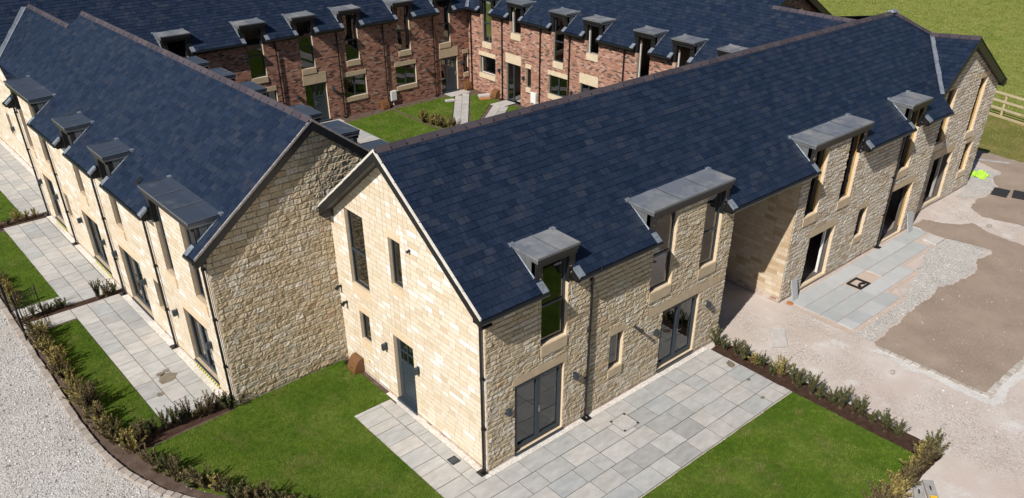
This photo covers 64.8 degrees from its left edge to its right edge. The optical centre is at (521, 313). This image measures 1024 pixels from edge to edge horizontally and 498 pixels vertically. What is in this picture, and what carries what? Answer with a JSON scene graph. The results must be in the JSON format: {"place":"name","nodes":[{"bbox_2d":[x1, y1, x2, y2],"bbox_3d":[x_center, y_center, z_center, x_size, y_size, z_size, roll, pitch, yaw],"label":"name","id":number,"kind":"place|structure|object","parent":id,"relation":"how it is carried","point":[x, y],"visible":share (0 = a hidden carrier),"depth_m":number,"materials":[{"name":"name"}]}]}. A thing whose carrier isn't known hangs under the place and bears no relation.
{"place":"outdoors","nodes":[
{"label":"outdoors","id":0,"kind":"place"},
{"bbox_2d":[0,191,22,221],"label":"lawn","id":1,"kind":"structure","parent":0,"point":[7,205],"depth_m":35.08,"materials":[{"name":"green plant"}]},
{"bbox_2d":[0,138,37,177],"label":"pebble strip","id":2,"kind":"object","parent":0,"point":[17,157],"visible":0.5,"depth_m":40.49,"materials":[{"name":"beige gravel"}]},
{"bbox_2d":[0,213,45,229],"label":"planting bed","id":3,"kind":"object","parent":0,"point":[22,220],"visible":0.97,"depth_m":34.07,"materials":[{"name":"brown soil"}]},
{"bbox_2d":[0,144,48,215],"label":"patio","id":4,"kind":"structure","parent":0,"point":[20,189],"depth_m":37.38,"materials":[{"name":"stone"}]},
{"bbox_2d":[0,232,58,308],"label":"lawn","id":5,"kind":"structure","parent":0,"point":[25,273],"depth_m":30.02,"materials":[{"name":"green plant"}]},
{"bbox_2d":[13,297,75,334],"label":"path","id":6,"kind":"structure","parent":0,"point":[61,317],"depth_m":27.61,"materials":[{"name":"stone"}]},
{"bbox_2d":[3,218,111,305],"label":"patio","id":7,"kind":"structure","parent":0,"point":[66,269],"depth_m":31.06,"materials":[{"name":"stone"}]},
{"bbox_2d":[24,290,120,321],"bbox_3d":[-15.617,-0.307,28.225,3.105,0.001,0.490,-24,39,-34],"label":"planting bed","id":8,"kind":"object","parent":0,"point":[66,308],"visible":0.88,"depth_m":28.09,"materials":[{"name":"brown soil"}]},
{"bbox_2d":[47,215,121,289],"bbox_3d":[-17.450,-2.582,31.930,0.220,0.001,8.700,-25,40,-35],"label":"pebble strip","id":9,"kind":"object","parent":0,"point":[82,251],"visible":0.8,"depth_m":31.65,"materials":[{"name":"beige gravel"}]},
{"bbox_2d":[0,309,204,497],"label":"gravel road","id":10,"kind":"structure","parent":0,"point":[7,490],"depth_m":21.81,"materials":[{"name":"grey gravel"}]},
{"bbox_2d":[0,298,194,497],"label":"kerb","id":11,"kind":"structure","parent":10,"relation":"on","point":[93,443],"depth_m":22.48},
{"bbox_2d":[46,320,161,437],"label":"lawn","id":12,"kind":"structure","parent":0,"point":[130,398],"depth_m":24.59,"materials":[{"name":"green plant"}]},
{"bbox_2d":[70,294,215,422],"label":"patio","id":13,"kind":"structure","parent":0,"point":[135,347],"depth_m":25.63,"materials":[{"name":"stone"}]},
{"bbox_2d":[159,372,176,383],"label":"puddle","id":14,"kind":"object","parent":13,"relation":"on","point":[166,377],"visible":1,"depth_m":24.56,"materials":[{"name":"beige liquid"}]},
{"bbox_2d":[122,294,222,397],"bbox_3d":[-11.434,0.911,26.259,0.240,0.001,8.250,-25,40,-35],"label":"pebble strip","id":15,"kind":"object","parent":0,"point":[179,352],"visible":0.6,"depth_m":25.93,"materials":[{"name":"beige gravel"}]},
{"bbox_2d":[0,4,387,409],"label":"stone terrace","id":16,"kind":"structure","parent":0,"point":[184,197],"depth_m":23.93,"materials":[{"name":"stone"}]},
{"bbox_2d":[86,215,111,273],"bbox_3d":[-15.637,-2.700,29.848,0.260,2.000,1.810,-25,40,-35],"label":"french door","id":17,"kind":"structure","parent":16,"relation":"in","point":[95,232],"depth_m":30.13,"materials":[{"name":"black glass"}]},
{"bbox_2d":[123,249,153,319],"bbox_3d":[-13.003,-1.114,27.407,0.260,2.140,1.960,-25,40,-35],"label":"french door","id":18,"kind":"structure","parent":16,"relation":"in","point":[134,268],"depth_m":27.67,"materials":[{"name":"black glass"}]},
{"bbox_2d":[188,312,219,383],"bbox_3d":[-9.476,0.904,24.074,0.260,1.920,1.710,-25,40,-35],"label":"french door","id":19,"kind":"structure","parent":16,"relation":"in","point":[200,333],"depth_m":24.31,"materials":[{"name":"black glass"}]},
{"bbox_2d":[0,202,396,497],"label":"planting bed","id":20,"kind":"object","parent":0,"point":[135,463],"visible":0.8,"depth_m":21.78,"materials":[{"name":"brown soil"}]},
{"bbox_2d":[13,284,39,319],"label":"plant","id":21,"kind":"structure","parent":20,"relation":"on","point":[34,289],"depth_m":27.26,"materials":[{"name":"green plant"}]},
{"bbox_2d":[43,361,68,380],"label":"yew plant","id":22,"kind":"object","parent":20,"relation":"on","point":[57,372],"visible":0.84,"depth_m":24.19,"materials":[{"name":"green plant"}]},
{"bbox_2d":[45,344,67,361],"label":"yew plant","id":23,"kind":"object","parent":20,"relation":"on","point":[58,352],"visible":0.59,"depth_m":24.80,"materials":[{"name":"green plant"}]},
{"bbox_2d":[58,373,83,395],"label":"yew plant","id":24,"kind":"object","parent":20,"relation":"on","point":[73,382],"visible":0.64,"depth_m":23.59,"materials":[{"name":"green plant"}]},
{"bbox_2d":[71,380,94,411],"bbox_3d":[-12.246,2.356,22.792,0.789,1.173,0.601,15,31,17],"label":"yew plant","id":25,"kind":"object","parent":20,"relation":"on","point":[88,403],"visible":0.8,"depth_m":22.77,"materials":[{"name":"green plant"}]},
{"bbox_2d":[83,400,108,424],"bbox_3d":[-11.650,2.802,22.290,0.734,0.942,0.559,-3,34,3],"label":"yew plant","id":26,"kind":"object","parent":20,"relation":"on","point":[99,413],"visible":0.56,"depth_m":22.24,"materials":[{"name":"green plant"}]},
{"bbox_2d":[88,416,118,437],"bbox_3d":[-11.288,3.153,21.836,0.640,0.825,0.729,-1,31,-1],"label":"yew plant","id":27,"kind":"object","parent":20,"relation":"on","point":[102,423],"visible":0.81,"depth_m":21.72,"materials":[{"name":"green plant"}]},
{"bbox_2d":[93,416,120,444],"bbox_3d":[-11.126,3.143,21.890,0.688,0.784,0.598,5,32,8],"label":"yew plant","id":28,"kind":"object","parent":20,"relation":"on","point":[112,439],"visible":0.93,"depth_m":21.81,"materials":[{"name":"green plant"}]},
{"bbox_2d":[118,429,146,453],"bbox_3d":[-10.339,3.415,21.497,0.588,0.734,0.573,8,32,13],"label":"yew plant","id":29,"kind":"object","parent":20,"relation":"on","point":[132,446],"visible":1,"depth_m":21.45,"materials":[{"name":"green plant"}]},
{"bbox_2d":[138,443,156,465],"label":"yew plant","id":30,"kind":"object","parent":20,"relation":"on","point":[148,457],"visible":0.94,"depth_m":20.96,"materials":[{"name":"green plant"}]},
{"bbox_2d":[154,452,177,471],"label":"yew plant","id":31,"kind":"object","parent":20,"relation":"on","point":[164,463],"visible":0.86,"depth_m":20.87,"materials":[{"name":"green plant"}]},
{"bbox_2d":[163,451,181,474],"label":"yew plant","id":32,"kind":"object","parent":20,"relation":"on","point":[175,463],"visible":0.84,"depth_m":20.74,"materials":[{"name":"green plant"}]},
{"bbox_2d":[121,402,228,454],"bbox_3d":[-9.441,3.067,22.750,3.423,0.001,0.656,-24,39,-34],"label":"planting bed","id":33,"kind":"object","parent":20,"relation":"on","point":[161,433],"visible":0.6,"depth_m":22.53,"materials":[{"name":"brown soil"}]},
{"bbox_2d":[141,413,157,435],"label":"yew plant","id":34,"kind":"object","parent":33,"relation":"on","point":[152,427],"visible":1,"depth_m":22.05,"materials":[{"name":"green plant"}]},
{"bbox_2d":[174,395,193,420],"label":"yew plant","id":35,"kind":"object","parent":33,"relation":"on","point":[189,414],"visible":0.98,"depth_m":22.64,"materials":[{"name":"green plant"}]},
{"bbox_2d":[193,396,209,418],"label":"yew plant","id":36,"kind":"object","parent":33,"relation":"on","point":[199,411],"visible":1,"depth_m":22.81,"materials":[{"name":"green plant"}]},
{"bbox_2d":[196,389,214,415],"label":"yew plant","id":37,"kind":"object","parent":33,"relation":"on","point":[208,401],"visible":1,"depth_m":22.84,"materials":[{"name":"green plant"}]},
{"bbox_2d":[180,462,210,489],"bbox_3d":[-8.190,4.119,20.258,0.655,0.842,0.751,3,32,5],"label":"yew plant","id":38,"kind":"object","parent":20,"relation":"on","point":[201,481],"visible":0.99,"depth_m":20.24,"materials":[{"name":"green plant"}]},
{"bbox_2d":[233,482,259,497],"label":"yew plant","id":39,"kind":"object","parent":20,"relation":"on","point":[245,493],"visible":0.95,"depth_m":19.81,"materials":[{"name":"green plant"}]},
{"bbox_2d":[347,352,364,374],"bbox_3d":[-5.103,1.540,24.797,0.345,0.510,0.464,-24,39,-34],"label":"gas meter box","id":40,"kind":"object","parent":20,"relation":"on","point":[355,366],"visible":1,"depth_m":24.71,"materials":[{"name":"brown plastic"}]},
{"bbox_2d":[145,360,442,497],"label":"lawn","id":41,"kind":"structure","parent":0,"point":[353,479],"depth_m":21.83,"materials":[{"name":"green plant"}]},
{"bbox_2d":[343,121,388,142],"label":"path","id":42,"kind":"structure","parent":0,"point":[363,136],"depth_m":43.22,"materials":[{"name":"stone"}]},
{"bbox_2d":[347,110,437,142],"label":"lawn","id":43,"kind":"structure","parent":0,"point":[383,127],"depth_m":44.74,"materials":[{"name":"green plant"}]},
{"bbox_2d":[0,94,519,219],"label":"grass","id":44,"kind":"structure","parent":43,"relation":"on","point":[378,123],"depth_m":45.77,"materials":[{"name":"green plant"}]},
{"bbox_2d":[354,399,485,497],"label":"patio","id":45,"kind":"structure","parent":0,"point":[420,450],"depth_m":21.80,"materials":[{"name":"stone"}]},
{"bbox_2d":[321,89,523,143],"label":"courtyard","id":46,"kind":"structure","parent":0,"point":[372,112],"depth_m":47.81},
{"bbox_2d":[395,97,453,128],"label":"lawn","id":47,"kind":"structure","parent":0,"point":[431,109],"depth_m":47.42,"materials":[{"name":"green plant"}]},
{"bbox_2d":[386,392,491,478],"bbox_3d":[-2.408,3.304,22.411,0.220,0.001,4.800,-24,39,-34],"label":"pebble strip","id":48,"kind":"object","parent":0,"point":[450,445],"visible":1,"depth_m":22.27,"materials":[{"name":"beige gravel"}]},
{"bbox_2d":[453,93,468,124],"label":"path","id":49,"kind":"structure","parent":0,"point":[461,107],"depth_m":47.51,"materials":[{"name":"stone"}]},
{"bbox_2d":[470,95,499,121],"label":"lawn","id":50,"kind":"structure","parent":0,"point":[476,111],"depth_m":47.94,"materials":[{"name":"green plant"}]},
{"bbox_2d":[485,105,507,117],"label":"path","id":51,"kind":"structure","parent":0,"point":[494,110],"depth_m":47.19,"materials":[{"name":"stone"}]},
{"bbox_2d":[456,349,790,497],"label":"patio","id":52,"kind":"structure","parent":0,"point":[687,412],"depth_m":22.23,"materials":[{"name":"stone"}]},
{"bbox_2d":[609,413,639,431],"bbox_3d":[2.928,3.073,22.811,0.620,0.022,0.610,-24,39,-34],"label":"manhole cover","id":53,"kind":"object","parent":52,"relation":"on","point":[624,422],"visible":1,"depth_m":22.80,"materials":[{"name":"metal"}]},
{"bbox_2d":[469,0,1023,122],"bbox_3d":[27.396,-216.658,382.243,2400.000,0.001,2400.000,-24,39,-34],"label":"field","id":54,"kind":"structure","parent":0,"point":[998,112],"depth_m":68.45,"materials":[{"name":"green plant"}]},
{"bbox_2d":[0,0,469,170],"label":"brick terrace","id":55,"kind":"structure","parent":54,"relation":"on","point":[332,59],"depth_m":43.44,"materials":[{"name":"brick"}]},
{"bbox_2d":[167,40,186,57],"bbox_3d":[-16.608,-12.074,39.263,0.880,2.440,0.072,-24,39,-34],"label":"window","id":56,"kind":"structure","parent":55,"relation":"in","point":[178,48],"depth_m":38.87,"materials":[{"name":"black glass"}]},
{"bbox_2d":[244,28,266,77],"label":"window","id":57,"kind":"structure","parent":55,"relation":"in","point":[257,68],"depth_m":41.46,"materials":[{"name":"black glass"}]},
{"bbox_2d":[296,21,314,68],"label":"window","id":58,"kind":"structure","parent":55,"relation":"in","point":[303,28],"depth_m":43.06,"materials":[{"name":"black glass"}]},
{"bbox_2d":[305,82,330,122],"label":"front door","id":59,"kind":"structure","parent":55,"relation":"in","point":[316,96],"depth_m":44.80,"materials":[{"name":"grey glass"}]},
{"bbox_2d":[342,14,358,60],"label":"window","id":60,"kind":"structure","parent":55,"relation":"in","point":[350,34],"depth_m":44.64,"materials":[{"name":"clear glass"}]},
{"bbox_2d":[343,73,366,96],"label":"window","id":61,"kind":"structure","parent":55,"relation":"in","point":[356,84],"depth_m":46.00,"materials":[{"name":"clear glass"}]},
{"bbox_2d":[396,6,409,50],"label":"window","id":62,"kind":"structure","parent":55,"relation":"in","point":[401,12],"depth_m":46.57,"materials":[{"name":"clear glass"}]},
{"bbox_2d":[395,63,415,85],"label":"window","id":63,"kind":"structure","parent":55,"relation":"in","point":[405,74],"depth_m":47.96,"materials":[{"name":"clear glass"}]},
{"bbox_2d":[437,0,448,42],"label":"window","id":64,"kind":"structure","parent":55,"relation":"in","point":[443,19],"depth_m":48.22,"materials":[{"name":"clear glass"}]},
{"bbox_2d":[440,56,458,93],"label":"front door","id":65,"kind":"structure","parent":55,"relation":"in","point":[448,64],"depth_m":50.05,"materials":[{"name":"grey glass"}]},
{"bbox_2d":[465,0,856,106],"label":"brick terrace","id":66,"kind":"structure","parent":54,"relation":"on","point":[526,53],"depth_m":42.23,"materials":[{"name":"brick"}]},
{"bbox_2d":[483,1,491,42],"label":"window","id":67,"kind":"structure","parent":66,"relation":"in","point":[486,5],"depth_m":48.10,"materials":[{"name":"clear glass"}]},
{"bbox_2d":[482,55,495,75],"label":"window","id":68,"kind":"structure","parent":66,"relation":"in","point":[488,63],"depth_m":49.54,"materials":[{"name":"glass"}]},
{"bbox_2d":[550,75,566,96],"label":"window","id":69,"kind":"structure","parent":66,"relation":"in","point":[558,86],"depth_m":45.39,"materials":[{"name":"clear glass"}]},
{"bbox_2d":[554,17,563,62],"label":"window","id":70,"kind":"structure","parent":66,"relation":"in","point":[559,23],"depth_m":44.08,"materials":[{"name":"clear glass"}]},
{"bbox_2d":[989,90,1023,124],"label":"rail fence","id":71,"kind":"object","parent":54,"relation":"on","point":[1003,109],"visible":0.2,"depth_m":46.16,"materials":[{"name":"beige wood"}]},
{"bbox_2d":[642,392,913,497],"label":"lawn","id":72,"kind":"structure","parent":0,"point":[727,460],"depth_m":21.43,"materials":[{"name":"green plant"}]},
{"bbox_2d":[639,154,1023,497],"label":"yard","id":73,"kind":"structure","parent":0,"point":[995,469],"depth_m":24.52,"materials":[{"name":"beige gravel"}]},
{"bbox_2d":[0,231,912,497],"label":"grass","id":74,"kind":"structure","parent":73,"relation":"on","point":[354,409],"depth_m":22.03,"materials":[{"name":"green plant"}]},
{"bbox_2d":[488,347,706,475],"bbox_3d":[2.501,2.672,23.476,9.200,0.001,0.200,-24,39,-34],"label":"pebble strip","id":75,"kind":"object","parent":73,"relation":"on","point":[501,467],"visible":1,"depth_m":23.24,"materials":[{"name":"beige gravel"}]},
{"bbox_2d":[317,9,1007,476],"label":"stone terrace","id":76,"kind":"structure","parent":73,"relation":"on","point":[513,283],"depth_m":22.87,"materials":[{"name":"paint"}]},
{"bbox_2d":[347,209,369,290],"bbox_3d":[-4.472,-1.779,22.504,0.072,2.370,0.950,-24,39,-34],"label":"window","id":77,"kind":"structure","parent":76,"relation":"in","point":[354,221],"depth_m":22.59,"materials":[{"name":"grey glass"}]},
{"bbox_2d":[362,313,371,341],"bbox_3d":[-4.483,0.373,23.825,0.070,0.980,0.540,-24,39,-34],"label":"window","id":78,"kind":"structure","parent":76,"relation":"in","point":[366,321],"depth_m":23.94,"materials":[{"name":"clear glass"}]},
{"bbox_2d":[391,239,402,287],"bbox_3d":[-3.173,-1.330,21.041,0.070,1.400,0.550,-24,39,-34],"label":"window","id":79,"kind":"structure","parent":76,"relation":"in","point":[395,246],"depth_m":21.13,"materials":[{"name":"clear glass"}]},
{"bbox_2d":[397,338,417,414],"bbox_3d":[-3.210,1.702,22.840,0.250,2.270,0.990,-24,39,-34],"label":"front door","id":80,"kind":"structure","parent":76,"relation":"in","point":[408,398],"depth_m":23.04,"materials":[{"name":"grey wood"}]},
{"bbox_2d":[514,363,562,455],"bbox_3d":[0.442,2.498,21.495,1.770,2.280,0.210,-24,39,-34],"label":"french door","id":81,"kind":"structure","parent":76,"relation":"in","point":[537,399],"depth_m":21.55,"materials":[{"name":"grey glass"}]},
{"bbox_2d":[541,257,565,342],"bbox_3d":[0.753,-0.370,20.149,0.900,2.340,0.072,-24,39,-34],"label":"window","id":82,"kind":"structure","parent":76,"relation":"in","point":[554,274],"depth_m":20.24,"materials":[{"name":"green glass"}]},
{"bbox_2d":[608,332,620,366],"bbox_3d":[2.585,0.975,22.868,0.560,1.140,0.070,-24,39,-34],"label":"window","id":83,"kind":"structure","parent":76,"relation":"in","point":[614,348],"depth_m":22.95,"materials":[{"name":"clear glass"}]},
{"bbox_2d":[650,211,675,290],"bbox_3d":[3.888,-1.784,22.499,0.930,2.360,0.072,-24,39,-34],"label":"window","id":84,"kind":"structure","parent":76,"relation":"in","point":[665,224],"depth_m":22.61,"materials":[{"name":"grey glass"}]},
{"bbox_2d":[655,294,696,372],"bbox_3d":[4.747,0.536,24.710,1.770,2.160,0.210,-24,39,-34],"label":"french door","id":85,"kind":"structure","parent":76,"relation":"in","point":[677,321],"depth_m":24.78,"materials":[{"name":"grey glass"}]},
{"bbox_2d":[699,192,721,266],"bbox_3d":[5.506,-2.518,23.709,0.830,2.360,0.072,-24,39,-34],"label":"window","id":86,"kind":"structure","parent":76,"relation":"in","point":[714,202],"depth_m":23.79,"materials":[{"name":"clear glass"}]},
{"bbox_2d":[711,342,942,497],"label":"planting bed","id":87,"kind":"object","parent":73,"relation":"on","point":[904,441],"visible":0.57,"depth_m":23.48,"materials":[{"name":"brown soil"}]},
{"bbox_2d":[770,354,795,377],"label":"yew plant","id":88,"kind":"object","parent":87,"relation":"on","point":[781,371],"visible":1,"depth_m":24.50,"materials":[{"name":"green plant"}]},
{"bbox_2d":[795,369,808,387],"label":"yew plant","id":89,"kind":"object","parent":87,"relation":"on","point":[801,376],"visible":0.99,"depth_m":24.01,"materials":[{"name":"green plant"}]},
{"bbox_2d":[806,370,822,394],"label":"yew plant","id":90,"kind":"object","parent":87,"relation":"on","point":[812,384],"visible":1,"depth_m":23.70,"materials":[{"name":"green plant"}]},
{"bbox_2d":[838,385,854,409],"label":"yew plant","id":91,"kind":"object","parent":87,"relation":"on","point":[843,399],"visible":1,"depth_m":23.17,"materials":[{"name":"green plant"}]},
{"bbox_2d":[857,394,869,417],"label":"yew plant","id":92,"kind":"object","parent":87,"relation":"on","point":[863,406],"visible":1,"depth_m":22.87,"materials":[{"name":"green plant"}]},
{"bbox_2d":[862,480,890,497],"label":"yew plant","id":93,"kind":"object","parent":87,"relation":"on","point":[873,494],"visible":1,"depth_m":19.56,"materials":[{"name":"green plant"}]},
{"bbox_2d":[879,408,897,432],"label":"yew plant","id":94,"kind":"object","parent":87,"relation":"on","point":[886,422],"visible":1,"depth_m":22.30,"materials":[{"name":"green plant"}]},
{"bbox_2d":[880,473,913,497],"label":"yew plant","id":95,"kind":"object","parent":87,"relation":"on","point":[899,488],"visible":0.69,"depth_m":19.79,"materials":[{"name":"yellow plant"}]},
{"bbox_2d":[890,419,911,436],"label":"yew plant","id":96,"kind":"object","parent":87,"relation":"on","point":[899,429],"visible":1,"depth_m":22.16,"materials":[{"name":"green plant"}]},
{"bbox_2d":[912,436,947,469],"bbox_3d":[10.490,3.639,20.816,0.840,1.207,0.633,14,34,22],"label":"yew plant","id":97,"kind":"object","parent":87,"relation":"on","point":[929,452],"visible":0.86,"depth_m":20.80,"materials":[{"name":"green plant"}]},
{"bbox_2d":[922,428,950,456],"bbox_3d":[10.966,3.447,21.333,0.724,0.993,0.592,18,36,26],"label":"yew plant","id":98,"kind":"object","parent":87,"relation":"on","point":[939,439],"visible":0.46,"depth_m":21.28,"materials":[{"name":"green plant"}]},
{"bbox_2d":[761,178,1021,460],"bbox_3d":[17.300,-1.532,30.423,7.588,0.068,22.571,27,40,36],"label":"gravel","id":99,"kind":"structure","parent":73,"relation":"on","point":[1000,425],"depth_m":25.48,"materials":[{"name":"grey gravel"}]},
{"bbox_2d":[769,329,787,346],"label":"paving slab","id":100,"kind":"structure","parent":99,"relation":"on","point":[778,338],"depth_m":26.44,"materials":[{"name":"concrete"}]},
{"bbox_2d":[912,484,924,497],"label":"scaffold board","id":101,"kind":"object","parent":73,"relation":"on","point":[918,491],"visible":0.88,"depth_m":20.41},
{"bbox_2d":[855,239,987,340],"bbox_3d":[14.779,-0.960,29.500,2.309,0.001,9.745,22,38,31],"label":"loose stone","id":102,"kind":"object","parent":73,"relation":"on","point":[916,292],"visible":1,"depth_m":30.36,"materials":[{"name":"grey gravel"}]},
{"bbox_2d":[922,234,944,244],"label":"paving slab","id":103,"kind":"structure","parent":102,"relation":"on","point":[933,239],"depth_m":32.75,"materials":[{"name":"concrete"}]},
{"bbox_2d":[922,479,938,497],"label":"scaffold board","id":104,"kind":"object","parent":73,"relation":"on","point":[929,487],"visible":0.96,"depth_m":20.51,"materials":[{"name":"grey wood"}]},
{"bbox_2d":[877,347,989,397],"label":"kerb","id":105,"kind":"structure","parent":73,"relation":"on","point":[932,371],"depth_m":24.94,"materials":[{"name":"grey concrete"}]},
{"bbox_2d":[870,348,1023,405],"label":"limestone dust","id":106,"kind":"object","parent":73,"relation":"on","point":[1001,394],"visible":1,"depth_m":24.44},
{"bbox_2d":[874,220,1023,392],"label":"topsoil","id":107,"kind":"structure","parent":73,"relation":"on","point":[982,295],"depth_m":27.50,"materials":[{"name":"brown soil"}]},
{"bbox_2d":[958,167,1000,197],"bbox_3d":[21.589,-6.162,38.047,1.752,0.001,4.497,16,35,24],"label":"loose stone","id":108,"kind":"object","parent":73,"relation":"on","point":[984,187],"visible":0.8,"depth_m":37.81,"materials":[{"name":"grey gravel"}]},
{"bbox_2d":[978,114,1023,162],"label":"worn turf","id":109,"kind":"structure","parent":73,"relation":"on","point":[1013,145],"depth_m":43.31,"materials":[{"name":"green plant"}]},
{"bbox_2d":[986,356,1023,396],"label":"kerb","id":110,"kind":"structure","parent":73,"relation":"on","point":[1005,377],"depth_m":24.71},
{"bbox_2d":[784,227,932,334],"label":"patio","id":111,"kind":"structure","parent":0,"point":[851,304],"depth_m":29.37,"materials":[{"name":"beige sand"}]},
{"bbox_2d":[971,150,1023,225],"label":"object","id":112,"kind":"structure","parent":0,"point":[1010,177],"depth_m":36.61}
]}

